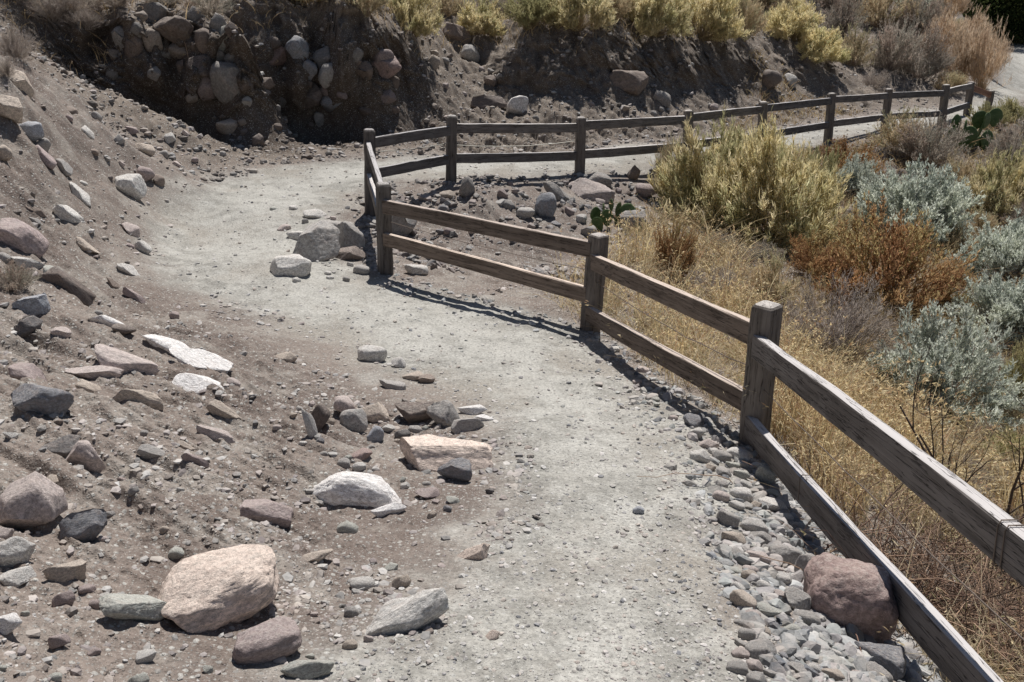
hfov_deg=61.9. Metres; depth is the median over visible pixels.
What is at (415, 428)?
stone
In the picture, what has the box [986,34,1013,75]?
tall dry grass clump
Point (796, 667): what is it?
cobble
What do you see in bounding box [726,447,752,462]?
cobble
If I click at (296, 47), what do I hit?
rock
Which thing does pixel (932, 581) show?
bramble tangle
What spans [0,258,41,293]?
grey shrub
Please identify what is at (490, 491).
stone
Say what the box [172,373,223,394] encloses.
rock
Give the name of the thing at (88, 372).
rock
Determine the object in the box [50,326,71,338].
stone
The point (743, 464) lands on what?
cobble
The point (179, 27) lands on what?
boulder
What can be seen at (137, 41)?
rock
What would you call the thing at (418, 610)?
boulder
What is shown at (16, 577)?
rock
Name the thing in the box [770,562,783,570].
cobble
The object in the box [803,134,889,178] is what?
shrub
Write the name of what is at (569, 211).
stone
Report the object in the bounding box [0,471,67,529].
boulder
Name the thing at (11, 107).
boulder
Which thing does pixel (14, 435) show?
rock
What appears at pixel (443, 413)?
rock
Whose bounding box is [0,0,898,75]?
hillside grass
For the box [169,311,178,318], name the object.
stone
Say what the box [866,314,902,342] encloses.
bare twig shrub
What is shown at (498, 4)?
grey shrub
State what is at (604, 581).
gravel
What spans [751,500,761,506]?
cobble
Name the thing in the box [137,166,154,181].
stone
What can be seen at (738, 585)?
cobble
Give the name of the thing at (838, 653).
cobble
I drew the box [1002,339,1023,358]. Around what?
dry shrub
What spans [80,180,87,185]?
stone
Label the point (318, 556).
rock
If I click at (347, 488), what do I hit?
boulder
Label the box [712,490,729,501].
cobble
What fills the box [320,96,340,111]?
rock
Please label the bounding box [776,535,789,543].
cobble
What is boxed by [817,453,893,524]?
dead branch
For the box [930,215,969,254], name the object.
dry shrub
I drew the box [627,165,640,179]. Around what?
stone
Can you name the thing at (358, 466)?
stone
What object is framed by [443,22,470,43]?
rock
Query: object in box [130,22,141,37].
rock
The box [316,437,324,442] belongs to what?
stone
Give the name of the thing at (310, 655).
stone
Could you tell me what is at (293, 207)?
stone
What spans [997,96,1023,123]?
green shrub
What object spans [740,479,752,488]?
cobble
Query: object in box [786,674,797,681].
cobble
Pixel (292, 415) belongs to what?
stone
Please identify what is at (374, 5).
dry shrub
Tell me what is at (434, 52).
stone
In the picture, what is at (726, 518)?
cobble
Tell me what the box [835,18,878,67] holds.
dry shrub
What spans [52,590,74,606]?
stone
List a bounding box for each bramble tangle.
[637,428,1023,681]
[756,433,833,492]
[866,498,1023,681]
[913,475,1023,648]
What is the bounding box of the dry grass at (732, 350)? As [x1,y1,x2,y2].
[518,178,1023,681]
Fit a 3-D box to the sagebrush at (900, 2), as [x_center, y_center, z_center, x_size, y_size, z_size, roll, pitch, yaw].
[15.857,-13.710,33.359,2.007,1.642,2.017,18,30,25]
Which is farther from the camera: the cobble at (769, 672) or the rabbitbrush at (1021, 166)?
the rabbitbrush at (1021, 166)
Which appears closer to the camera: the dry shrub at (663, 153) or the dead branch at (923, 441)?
the dead branch at (923, 441)
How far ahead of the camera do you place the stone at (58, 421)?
4.09 m
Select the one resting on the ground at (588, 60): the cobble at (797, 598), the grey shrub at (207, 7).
the grey shrub at (207, 7)
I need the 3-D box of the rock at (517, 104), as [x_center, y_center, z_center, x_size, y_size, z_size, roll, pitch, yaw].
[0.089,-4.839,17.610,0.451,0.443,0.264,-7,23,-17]
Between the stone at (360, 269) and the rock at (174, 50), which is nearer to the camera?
the stone at (360, 269)
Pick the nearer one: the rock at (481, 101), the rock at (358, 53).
the rock at (358, 53)
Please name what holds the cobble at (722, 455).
on the cobble edging
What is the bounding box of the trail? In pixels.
[146,34,1023,681]
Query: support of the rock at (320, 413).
on the ground at (588, 60)
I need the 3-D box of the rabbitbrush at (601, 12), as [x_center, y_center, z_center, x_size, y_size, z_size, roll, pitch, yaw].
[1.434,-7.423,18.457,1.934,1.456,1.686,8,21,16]
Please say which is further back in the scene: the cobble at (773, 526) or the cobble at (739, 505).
the cobble at (739, 505)
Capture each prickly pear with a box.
[590,199,649,233]
[947,108,1002,149]
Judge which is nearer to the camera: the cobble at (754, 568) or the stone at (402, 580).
the stone at (402, 580)
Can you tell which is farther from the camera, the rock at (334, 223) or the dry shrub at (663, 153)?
the dry shrub at (663, 153)
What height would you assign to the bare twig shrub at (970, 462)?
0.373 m
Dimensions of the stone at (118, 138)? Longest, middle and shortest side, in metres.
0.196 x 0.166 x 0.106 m
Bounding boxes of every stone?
[0,145,11,160]
[0,252,12,263]
[0,527,13,538]
[0,665,7,670]
[20,611,29,615]
[28,217,40,224]
[35,138,50,151]
[36,145,56,169]
[36,425,45,431]
[47,474,58,483]
[48,634,70,648]
[48,672,61,681]
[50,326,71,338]
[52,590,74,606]
[53,419,62,424]
[56,158,72,175]
[65,114,72,121]
[66,106,78,113]
[78,583,95,593]
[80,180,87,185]
[81,125,94,138]
[87,647,101,656]
[88,599,99,608]
[91,111,102,121]
[91,149,98,155]
[94,310,102,315]
[98,536,108,541]
[106,69,117,80]
[107,511,115,516]
[111,323,136,334]
[113,134,124,143]
[121,222,139,237]
[125,126,138,133]
[127,486,138,495]
[127,672,149,681]
[134,240,151,254]
[135,143,155,156]
[135,649,156,662]
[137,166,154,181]
[140,430,147,436]
[154,174,164,186]
[159,150,168,157]
[159,526,168,533]
[164,132,175,143]
[168,547,183,558]
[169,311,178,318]
[172,161,180,167]
[185,93,197,102]
[191,157,198,162]
[202,665,213,673]
[227,377,240,386]
[238,118,246,125]
[240,128,246,134]
[242,96,251,106]
[252,133,263,146]
[273,123,282,130]
[273,424,281,429]
[276,351,296,362]
[277,224,290,230]
[289,205,297,209]
[290,412,297,417]
[292,277,300,281]
[302,218,308,223]
[303,209,327,217]
[305,653,314,658]
[308,400,314,406]
[310,612,318,616]
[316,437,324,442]
[320,451,327,455]
[326,418,335,424]
[336,521,357,533]
[337,458,350,468]
[342,276,349,280]
[342,639,357,649]
[344,606,358,616]
[352,448,372,460]
[352,462,365,470]
[353,265,369,274]
[363,635,373,641]
[366,426,383,442]
[382,424,394,431]
[384,563,397,570]
[391,357,405,367]
[392,574,410,588]
[394,429,410,438]
[400,482,409,488]
[408,425,421,432]
[415,487,439,498]
[418,194,431,201]
[418,374,434,382]
[422,481,430,484]
[427,510,436,518]
[429,55,439,69]
[430,50,438,55]
[437,205,446,210]
[439,190,455,198]
[442,57,449,64]
[443,83,448,89]
[443,227,453,234]
[443,505,451,511]
[446,496,459,503]
[484,75,496,86]
[485,488,493,493]
[486,630,498,639]
[497,188,507,197]
[502,199,514,209]
[511,188,519,193]
[516,207,534,218]
[527,222,535,228]
[551,220,560,226]
[565,206,574,214]
[576,214,586,223]
[581,225,597,237]
[595,198,605,204]
[615,187,621,193]
[623,105,629,110]
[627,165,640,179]
[633,506,644,513]
[650,110,656,116]
[651,202,660,206]
[709,103,718,110]
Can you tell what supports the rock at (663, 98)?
on the ground at (588, 60)
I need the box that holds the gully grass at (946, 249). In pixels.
[662,44,1023,489]
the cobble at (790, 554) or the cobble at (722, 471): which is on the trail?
the cobble at (722, 471)
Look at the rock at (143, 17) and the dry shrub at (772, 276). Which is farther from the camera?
the rock at (143, 17)
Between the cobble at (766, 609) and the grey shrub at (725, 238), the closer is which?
the cobble at (766, 609)
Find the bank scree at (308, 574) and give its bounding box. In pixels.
[0,56,548,681]
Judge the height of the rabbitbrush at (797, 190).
2.153 m
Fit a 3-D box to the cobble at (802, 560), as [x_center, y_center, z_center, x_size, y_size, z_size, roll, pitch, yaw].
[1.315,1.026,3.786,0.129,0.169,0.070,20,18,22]
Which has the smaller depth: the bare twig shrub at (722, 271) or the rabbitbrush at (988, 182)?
the bare twig shrub at (722, 271)
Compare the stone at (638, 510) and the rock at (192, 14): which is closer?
the stone at (638, 510)
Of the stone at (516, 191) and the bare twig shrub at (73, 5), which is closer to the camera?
the stone at (516, 191)
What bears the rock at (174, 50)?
on the ground at (588, 60)
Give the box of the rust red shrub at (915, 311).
[900,290,957,324]
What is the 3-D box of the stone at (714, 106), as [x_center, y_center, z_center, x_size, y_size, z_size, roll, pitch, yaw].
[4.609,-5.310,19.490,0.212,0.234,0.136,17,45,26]
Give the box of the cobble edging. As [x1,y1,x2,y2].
[370,264,944,681]
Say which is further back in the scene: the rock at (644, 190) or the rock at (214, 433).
the rock at (644, 190)
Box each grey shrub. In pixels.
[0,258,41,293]
[79,0,105,11]
[138,0,182,7]
[175,0,239,17]
[474,0,515,13]
[704,228,740,248]
[736,238,786,262]
[814,0,846,7]
[817,0,869,37]
[863,11,929,70]
[884,107,971,165]
[886,17,955,81]
[888,0,954,39]
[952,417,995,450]
[962,341,1011,372]
[978,111,1023,164]
[997,200,1023,225]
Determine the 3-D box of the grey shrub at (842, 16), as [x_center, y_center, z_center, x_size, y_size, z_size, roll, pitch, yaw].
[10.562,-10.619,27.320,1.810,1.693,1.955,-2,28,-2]
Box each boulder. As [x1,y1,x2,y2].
[0,94,22,123]
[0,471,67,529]
[153,15,193,43]
[158,544,279,632]
[209,61,239,103]
[293,221,339,261]
[312,471,401,507]
[365,587,448,635]
[399,434,493,470]
[803,552,898,643]
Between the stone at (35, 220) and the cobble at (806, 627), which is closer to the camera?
the cobble at (806, 627)
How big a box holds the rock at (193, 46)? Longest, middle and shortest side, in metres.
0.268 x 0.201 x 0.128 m
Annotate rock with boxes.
[0,218,49,258]
[0,536,35,566]
[0,566,36,586]
[0,612,22,634]
[2,432,18,438]
[8,362,46,380]
[9,69,33,97]
[10,383,73,415]
[11,256,44,269]
[12,293,50,315]
[14,315,42,337]
[19,121,43,140]
[26,205,45,216]
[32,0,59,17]
[39,266,95,305]
[41,434,80,456]
[42,559,86,581]
[43,265,61,272]
[52,204,85,223]
[59,508,107,541]
[64,365,123,378]
[65,440,105,472]
[69,182,90,205]
[75,379,100,392]
[76,236,100,253]
[88,315,122,326]
[94,344,159,375]
[98,593,166,620]
[106,277,120,288]
[108,49,119,59]
[111,25,123,50]
[113,389,163,410]
[115,174,146,199]
[117,263,139,275]
[122,287,145,302]
[124,39,142,57]
[126,34,142,48]
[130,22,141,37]
[133,11,147,22]
[135,2,167,22]
[136,444,164,458]
[142,28,162,51]
[142,334,190,354]
[147,66,160,81]
[162,51,170,58]
[168,43,185,58]
[169,346,233,373]
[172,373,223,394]
[176,59,184,72]
[177,440,193,450]
[181,453,208,467]
[185,6,202,26]
[186,42,195,51]
[186,54,214,76]
[194,28,209,53]
[196,424,234,442]
[197,77,214,99]
[206,400,242,420]
[209,13,226,30]
[216,49,224,61]
[216,118,237,133]
[218,25,228,51]
[221,444,230,449]
[224,22,237,38]
[224,53,234,61]
[232,616,301,664]
[239,78,252,90]
[239,499,293,527]
[262,77,274,89]
[267,36,280,48]
[269,46,285,65]
[270,254,311,276]
[280,660,334,679]
[285,35,308,60]
[286,231,302,239]
[301,408,317,437]
[302,59,316,79]
[302,548,333,562]
[304,82,322,108]
[311,403,330,431]
[313,46,329,69]
[313,112,323,126]
[318,63,333,88]
[318,220,340,225]
[319,86,327,95]
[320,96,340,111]
[333,395,354,411]
[336,92,347,98]
[336,221,364,247]
[336,246,365,259]
[339,408,367,432]
[349,576,374,589]
[353,47,363,62]
[356,61,372,79]
[357,345,386,361]
[358,106,371,115]
[362,402,389,421]
[371,56,401,78]
[371,502,406,516]
[373,49,393,62]
[379,380,405,389]
[380,89,395,104]
[390,76,399,88]
[392,106,399,113]
[392,216,416,235]
[395,401,433,422]
[402,371,423,380]
[426,400,459,426]
[437,457,471,481]
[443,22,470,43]
[451,418,483,433]
[457,404,486,414]
[457,543,489,559]
[459,176,474,196]
[460,44,479,63]
[470,95,507,108]
[474,414,493,420]
[506,95,528,113]
[535,192,556,216]
[543,181,570,200]
[567,178,615,203]
[585,172,611,187]
[609,70,648,95]
[619,210,649,230]
[635,183,656,197]
[653,89,670,107]
[762,69,781,89]
[784,73,796,87]
[854,641,905,680]
[906,634,928,657]
[924,660,949,681]
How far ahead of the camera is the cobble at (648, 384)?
6.50 m
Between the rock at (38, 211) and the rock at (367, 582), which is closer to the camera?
the rock at (367, 582)
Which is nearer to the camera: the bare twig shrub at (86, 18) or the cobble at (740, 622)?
the cobble at (740, 622)
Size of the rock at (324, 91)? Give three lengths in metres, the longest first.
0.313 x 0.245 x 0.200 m
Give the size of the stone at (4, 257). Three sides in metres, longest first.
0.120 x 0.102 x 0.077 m
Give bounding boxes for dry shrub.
[337,0,389,17]
[433,0,466,16]
[610,0,634,19]
[649,214,703,282]
[650,129,683,184]
[732,0,768,40]
[738,245,804,305]
[752,0,793,10]
[825,207,872,246]
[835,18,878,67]
[842,421,900,482]
[854,0,924,27]
[864,100,935,151]
[914,436,960,464]
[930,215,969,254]
[931,69,968,89]
[936,148,988,194]
[962,204,1001,235]
[978,406,1023,433]
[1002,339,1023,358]
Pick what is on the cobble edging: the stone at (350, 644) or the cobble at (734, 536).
the cobble at (734, 536)
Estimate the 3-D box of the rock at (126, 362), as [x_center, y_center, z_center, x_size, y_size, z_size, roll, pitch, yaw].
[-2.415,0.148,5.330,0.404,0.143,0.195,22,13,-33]
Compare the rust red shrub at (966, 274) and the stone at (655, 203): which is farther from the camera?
the stone at (655, 203)
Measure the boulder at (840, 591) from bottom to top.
0.382 m
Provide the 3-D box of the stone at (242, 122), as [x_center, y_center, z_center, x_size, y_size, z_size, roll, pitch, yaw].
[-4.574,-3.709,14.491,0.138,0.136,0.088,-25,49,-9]
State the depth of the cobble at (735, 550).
3.79 m
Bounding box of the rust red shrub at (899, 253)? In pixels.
[812,186,981,315]
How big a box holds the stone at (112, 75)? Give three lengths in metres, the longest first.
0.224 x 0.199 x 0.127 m
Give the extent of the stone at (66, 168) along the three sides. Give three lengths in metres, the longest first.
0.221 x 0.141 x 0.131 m
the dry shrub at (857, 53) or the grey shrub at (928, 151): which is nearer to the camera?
the grey shrub at (928, 151)
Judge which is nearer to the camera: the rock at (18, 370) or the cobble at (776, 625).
the cobble at (776, 625)
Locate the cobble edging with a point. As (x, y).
(818, 641)
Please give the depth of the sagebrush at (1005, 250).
11.47 m
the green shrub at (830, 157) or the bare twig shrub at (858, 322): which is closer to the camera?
the bare twig shrub at (858, 322)
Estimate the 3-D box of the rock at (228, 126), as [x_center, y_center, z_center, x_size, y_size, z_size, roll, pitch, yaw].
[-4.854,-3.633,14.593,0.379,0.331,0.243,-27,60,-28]
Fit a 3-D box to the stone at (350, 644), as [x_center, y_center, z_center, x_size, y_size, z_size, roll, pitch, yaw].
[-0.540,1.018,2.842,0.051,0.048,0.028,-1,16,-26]
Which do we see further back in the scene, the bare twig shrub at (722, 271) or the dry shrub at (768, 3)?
the dry shrub at (768, 3)
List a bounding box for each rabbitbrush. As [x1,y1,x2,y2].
[384,0,445,38]
[456,0,508,36]
[542,0,619,31]
[621,0,694,40]
[646,103,768,230]
[680,0,753,43]
[703,126,801,168]
[704,106,853,255]
[761,0,825,41]
[795,24,851,63]
[960,139,1023,224]
[1003,155,1023,190]
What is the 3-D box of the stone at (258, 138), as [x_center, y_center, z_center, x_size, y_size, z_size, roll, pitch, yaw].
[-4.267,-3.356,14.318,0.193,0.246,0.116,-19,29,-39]
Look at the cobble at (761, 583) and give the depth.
3.54 m
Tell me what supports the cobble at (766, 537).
on the cobble edging
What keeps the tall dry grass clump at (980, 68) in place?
on the ground at (588, 60)
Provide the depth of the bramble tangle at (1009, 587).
5.06 m
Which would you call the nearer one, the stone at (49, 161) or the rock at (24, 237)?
the rock at (24, 237)
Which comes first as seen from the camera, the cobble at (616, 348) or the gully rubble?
the cobble at (616, 348)
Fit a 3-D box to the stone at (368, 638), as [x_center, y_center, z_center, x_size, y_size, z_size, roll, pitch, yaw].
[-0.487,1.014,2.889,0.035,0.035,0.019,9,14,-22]
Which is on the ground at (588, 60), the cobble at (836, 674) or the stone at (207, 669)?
the stone at (207, 669)
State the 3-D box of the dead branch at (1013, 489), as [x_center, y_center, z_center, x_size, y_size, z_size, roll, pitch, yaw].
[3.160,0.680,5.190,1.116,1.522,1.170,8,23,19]
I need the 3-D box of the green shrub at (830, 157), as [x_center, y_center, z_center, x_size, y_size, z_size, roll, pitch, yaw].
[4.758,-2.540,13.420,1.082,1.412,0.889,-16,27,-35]
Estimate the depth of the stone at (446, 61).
17.58 m
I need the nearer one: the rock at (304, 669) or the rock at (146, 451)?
the rock at (304, 669)
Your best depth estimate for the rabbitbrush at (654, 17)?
19.07 m
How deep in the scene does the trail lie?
5.36 m
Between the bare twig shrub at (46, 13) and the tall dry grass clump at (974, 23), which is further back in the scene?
the tall dry grass clump at (974, 23)
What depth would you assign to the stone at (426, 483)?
4.43 m
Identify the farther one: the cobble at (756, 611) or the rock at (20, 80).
the rock at (20, 80)
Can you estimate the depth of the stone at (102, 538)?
3.12 m
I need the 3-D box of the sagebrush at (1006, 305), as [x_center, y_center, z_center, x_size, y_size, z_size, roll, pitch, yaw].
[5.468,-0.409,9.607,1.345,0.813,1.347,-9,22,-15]
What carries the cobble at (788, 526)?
on the ground at (588, 60)
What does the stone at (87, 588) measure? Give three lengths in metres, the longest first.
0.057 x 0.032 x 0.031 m
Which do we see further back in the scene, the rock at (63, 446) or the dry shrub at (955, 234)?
the dry shrub at (955, 234)
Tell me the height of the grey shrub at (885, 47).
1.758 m
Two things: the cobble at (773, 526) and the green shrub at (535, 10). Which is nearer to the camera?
the cobble at (773, 526)
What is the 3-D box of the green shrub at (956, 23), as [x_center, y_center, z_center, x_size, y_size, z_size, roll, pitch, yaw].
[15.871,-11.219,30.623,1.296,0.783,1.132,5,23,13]
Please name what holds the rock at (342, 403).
on the ground at (588, 60)
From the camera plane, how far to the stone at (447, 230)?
10.98 m
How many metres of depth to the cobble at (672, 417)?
5.76 m
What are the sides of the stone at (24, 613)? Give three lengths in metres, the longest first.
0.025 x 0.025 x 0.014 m
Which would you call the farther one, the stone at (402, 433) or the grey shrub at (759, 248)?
the grey shrub at (759, 248)
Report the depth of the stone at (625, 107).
17.95 m
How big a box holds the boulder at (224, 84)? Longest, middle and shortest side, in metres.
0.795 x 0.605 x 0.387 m
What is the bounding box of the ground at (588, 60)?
[0,0,1023,681]
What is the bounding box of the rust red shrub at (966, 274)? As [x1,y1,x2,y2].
[932,261,979,287]
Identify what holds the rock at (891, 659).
on the cobble edging
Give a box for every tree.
[961,0,1023,44]
[967,0,1023,43]
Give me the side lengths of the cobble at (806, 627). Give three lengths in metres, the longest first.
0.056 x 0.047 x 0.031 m
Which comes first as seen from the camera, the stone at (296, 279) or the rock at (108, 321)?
the rock at (108, 321)
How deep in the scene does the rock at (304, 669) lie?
2.63 m
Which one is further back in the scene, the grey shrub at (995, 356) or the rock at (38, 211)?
the grey shrub at (995, 356)
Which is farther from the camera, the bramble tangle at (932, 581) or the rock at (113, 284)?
the rock at (113, 284)
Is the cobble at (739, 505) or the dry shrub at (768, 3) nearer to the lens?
the cobble at (739, 505)
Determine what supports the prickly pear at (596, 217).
on the ground at (588, 60)
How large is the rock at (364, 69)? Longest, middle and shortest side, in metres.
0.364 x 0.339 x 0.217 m
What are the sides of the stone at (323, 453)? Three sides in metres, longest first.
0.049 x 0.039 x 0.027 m
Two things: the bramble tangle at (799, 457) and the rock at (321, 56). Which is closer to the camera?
the bramble tangle at (799, 457)
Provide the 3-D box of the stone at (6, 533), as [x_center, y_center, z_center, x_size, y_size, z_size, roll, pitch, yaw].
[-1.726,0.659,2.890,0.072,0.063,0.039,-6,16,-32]
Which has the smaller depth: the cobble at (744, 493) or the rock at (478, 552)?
the rock at (478, 552)
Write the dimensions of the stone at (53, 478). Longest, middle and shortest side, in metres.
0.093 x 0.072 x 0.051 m
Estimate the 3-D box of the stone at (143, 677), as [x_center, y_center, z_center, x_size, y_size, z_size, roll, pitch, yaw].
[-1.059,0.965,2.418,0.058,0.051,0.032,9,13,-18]
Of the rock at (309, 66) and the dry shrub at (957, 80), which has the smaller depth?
the rock at (309, 66)
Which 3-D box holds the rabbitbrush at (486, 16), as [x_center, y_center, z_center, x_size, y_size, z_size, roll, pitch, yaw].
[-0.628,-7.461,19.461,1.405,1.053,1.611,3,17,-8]
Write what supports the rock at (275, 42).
on the ground at (588, 60)
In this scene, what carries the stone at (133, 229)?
on the ground at (588, 60)
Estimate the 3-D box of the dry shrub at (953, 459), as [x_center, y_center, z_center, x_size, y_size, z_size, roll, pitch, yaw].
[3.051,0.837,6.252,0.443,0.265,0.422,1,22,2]
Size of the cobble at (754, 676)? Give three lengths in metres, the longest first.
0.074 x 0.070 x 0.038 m
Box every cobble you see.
[404,264,427,274]
[609,346,619,351]
[627,370,633,375]
[632,379,641,383]
[636,366,648,372]
[645,382,653,387]
[651,397,659,401]
[668,415,677,419]
[677,399,687,403]
[683,413,703,427]
[688,427,703,438]
[689,449,710,462]
[698,439,718,447]
[704,463,715,470]
[712,449,731,461]
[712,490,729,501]
[714,480,728,487]
[716,467,731,476]
[716,509,739,528]
[721,531,745,543]
[725,461,739,467]
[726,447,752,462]
[726,659,748,674]
[728,500,744,510]
[729,487,753,502]
[729,589,756,608]
[730,566,740,572]
[730,581,745,589]
[731,547,745,555]
[731,647,749,657]
[733,470,749,478]
[734,618,747,626]
[734,638,746,647]
[737,460,748,466]
[738,628,755,639]
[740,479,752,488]
[740,517,768,533]
[741,569,756,577]
[742,565,758,571]
[745,609,760,616]
[745,637,776,659]
[746,550,770,562]
[746,659,762,671]
[746,671,766,681]
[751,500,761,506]
[755,465,776,484]
[756,531,772,543]
[756,580,770,586]
[757,602,782,616]
[758,496,787,511]
[763,669,776,676]
[764,627,770,635]
[765,489,779,497]
[768,544,801,565]
[769,523,782,529]
[769,622,779,628]
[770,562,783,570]
[773,589,785,597]
[776,513,793,520]
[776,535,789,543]
[776,573,791,584]
[778,652,787,658]
[783,523,794,530]
[783,623,800,629]
[784,586,811,610]
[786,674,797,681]
[787,661,806,672]
[792,522,805,528]
[794,528,813,540]
[794,553,814,573]
[794,609,820,625]
[800,625,812,631]
[807,663,821,672]
[821,668,844,680]
[827,647,841,656]
[846,656,853,662]
[866,661,892,681]
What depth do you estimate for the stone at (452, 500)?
4.20 m
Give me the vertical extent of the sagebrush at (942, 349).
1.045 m
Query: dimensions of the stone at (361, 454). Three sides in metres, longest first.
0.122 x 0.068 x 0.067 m
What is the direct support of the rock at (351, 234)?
on the ground at (588, 60)
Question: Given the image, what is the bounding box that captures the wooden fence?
[363,82,1023,681]
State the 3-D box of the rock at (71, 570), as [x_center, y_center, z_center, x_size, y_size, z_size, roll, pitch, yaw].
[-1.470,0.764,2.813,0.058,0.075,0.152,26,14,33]
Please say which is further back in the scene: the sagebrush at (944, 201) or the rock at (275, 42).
the rock at (275, 42)
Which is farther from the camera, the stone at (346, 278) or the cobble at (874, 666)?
the stone at (346, 278)
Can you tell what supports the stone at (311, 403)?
on the ground at (588, 60)
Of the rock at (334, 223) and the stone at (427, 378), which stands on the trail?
the stone at (427, 378)
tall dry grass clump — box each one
[919,4,968,56]
[929,0,976,18]
[943,24,993,82]
[953,4,1000,43]
[956,14,1013,89]
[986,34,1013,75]
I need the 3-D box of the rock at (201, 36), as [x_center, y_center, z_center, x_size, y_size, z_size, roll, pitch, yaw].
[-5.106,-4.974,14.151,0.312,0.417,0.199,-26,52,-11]
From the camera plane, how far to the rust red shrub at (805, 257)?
10.72 m
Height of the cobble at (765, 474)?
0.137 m
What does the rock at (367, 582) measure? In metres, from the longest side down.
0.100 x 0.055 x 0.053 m
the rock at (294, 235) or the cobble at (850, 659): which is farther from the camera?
the rock at (294, 235)
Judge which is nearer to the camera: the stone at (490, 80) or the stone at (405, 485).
the stone at (405, 485)
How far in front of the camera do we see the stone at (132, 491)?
3.52 m
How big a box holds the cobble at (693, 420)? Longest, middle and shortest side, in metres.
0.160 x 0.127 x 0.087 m
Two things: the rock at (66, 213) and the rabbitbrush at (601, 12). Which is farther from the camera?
the rabbitbrush at (601, 12)
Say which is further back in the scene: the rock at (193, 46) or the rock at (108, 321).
the rock at (193, 46)
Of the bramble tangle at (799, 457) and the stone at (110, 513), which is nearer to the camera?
the stone at (110, 513)
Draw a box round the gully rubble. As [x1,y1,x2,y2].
[345,168,754,301]
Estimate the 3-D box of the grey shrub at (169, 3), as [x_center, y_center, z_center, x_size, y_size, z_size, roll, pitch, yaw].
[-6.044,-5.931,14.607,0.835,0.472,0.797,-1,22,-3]
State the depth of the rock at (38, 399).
4.08 m
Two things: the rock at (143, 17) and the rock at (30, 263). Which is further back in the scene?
the rock at (143, 17)
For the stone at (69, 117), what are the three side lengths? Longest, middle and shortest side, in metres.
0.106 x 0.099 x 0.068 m
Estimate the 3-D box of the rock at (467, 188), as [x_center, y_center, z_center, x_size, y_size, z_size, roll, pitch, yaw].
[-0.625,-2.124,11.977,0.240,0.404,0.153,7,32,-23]
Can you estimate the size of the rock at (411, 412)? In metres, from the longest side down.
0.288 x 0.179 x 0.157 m
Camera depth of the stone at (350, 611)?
3.08 m
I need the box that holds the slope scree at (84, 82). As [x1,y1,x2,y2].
[0,0,1023,182]
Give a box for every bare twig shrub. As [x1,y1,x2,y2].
[0,21,39,61]
[0,54,17,78]
[14,0,33,7]
[20,0,79,22]
[43,0,102,13]
[53,4,109,29]
[94,0,133,9]
[682,262,754,297]
[779,268,909,363]
[862,68,891,89]
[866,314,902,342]
[944,446,997,487]
[982,466,1022,498]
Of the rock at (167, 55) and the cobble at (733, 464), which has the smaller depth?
the cobble at (733, 464)
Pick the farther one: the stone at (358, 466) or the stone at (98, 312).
the stone at (98, 312)
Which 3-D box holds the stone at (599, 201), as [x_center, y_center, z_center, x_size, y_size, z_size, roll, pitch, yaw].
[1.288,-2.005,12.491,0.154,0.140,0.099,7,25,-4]
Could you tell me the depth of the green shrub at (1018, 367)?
8.04 m
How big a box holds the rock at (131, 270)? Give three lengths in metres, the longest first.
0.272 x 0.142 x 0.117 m
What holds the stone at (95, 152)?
on the ground at (588, 60)
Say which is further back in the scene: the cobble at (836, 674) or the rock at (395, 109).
the rock at (395, 109)
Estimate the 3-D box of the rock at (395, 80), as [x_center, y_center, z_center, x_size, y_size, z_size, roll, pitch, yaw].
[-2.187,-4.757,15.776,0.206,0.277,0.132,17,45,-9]
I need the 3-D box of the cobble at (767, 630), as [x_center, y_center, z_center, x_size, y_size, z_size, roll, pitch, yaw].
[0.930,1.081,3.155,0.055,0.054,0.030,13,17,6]
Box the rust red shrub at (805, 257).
[785,227,843,280]
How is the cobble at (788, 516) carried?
on the ground at (588, 60)
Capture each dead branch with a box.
[798,409,885,500]
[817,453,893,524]
[892,325,1020,552]
[981,340,1023,522]
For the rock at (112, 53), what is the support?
on the ground at (588, 60)
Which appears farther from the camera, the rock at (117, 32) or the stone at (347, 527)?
the rock at (117, 32)
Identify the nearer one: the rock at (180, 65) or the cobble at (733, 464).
the cobble at (733, 464)
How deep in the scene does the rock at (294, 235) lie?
10.14 m
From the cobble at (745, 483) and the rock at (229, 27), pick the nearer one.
the cobble at (745, 483)
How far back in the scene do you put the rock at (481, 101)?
17.56 m
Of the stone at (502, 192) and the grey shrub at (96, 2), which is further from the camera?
the grey shrub at (96, 2)
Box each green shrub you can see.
[499,0,560,30]
[730,297,751,317]
[803,139,844,214]
[939,18,964,35]
[965,101,1012,129]
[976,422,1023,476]
[995,336,1023,411]
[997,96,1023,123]
[1007,32,1023,43]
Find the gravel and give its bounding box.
[150,123,876,681]
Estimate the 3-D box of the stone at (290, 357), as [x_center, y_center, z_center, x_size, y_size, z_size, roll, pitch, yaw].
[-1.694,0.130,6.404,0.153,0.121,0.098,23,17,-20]
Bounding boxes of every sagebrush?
[835,152,877,192]
[851,153,985,248]
[852,298,1023,433]
[893,0,936,8]
[940,266,1023,349]
[945,206,1023,281]
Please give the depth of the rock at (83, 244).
8.18 m
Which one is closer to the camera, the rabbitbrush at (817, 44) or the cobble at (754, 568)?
the cobble at (754, 568)
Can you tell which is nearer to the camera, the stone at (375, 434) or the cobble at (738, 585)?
the cobble at (738, 585)
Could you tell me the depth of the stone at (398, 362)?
6.65 m
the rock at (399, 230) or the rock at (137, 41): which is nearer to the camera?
the rock at (399, 230)
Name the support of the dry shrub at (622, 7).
on the ground at (588, 60)
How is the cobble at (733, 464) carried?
on the trail
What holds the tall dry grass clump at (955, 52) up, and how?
on the ground at (588, 60)
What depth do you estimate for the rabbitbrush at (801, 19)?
23.14 m
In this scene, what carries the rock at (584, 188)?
on the ground at (588, 60)
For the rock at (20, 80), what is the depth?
9.57 m

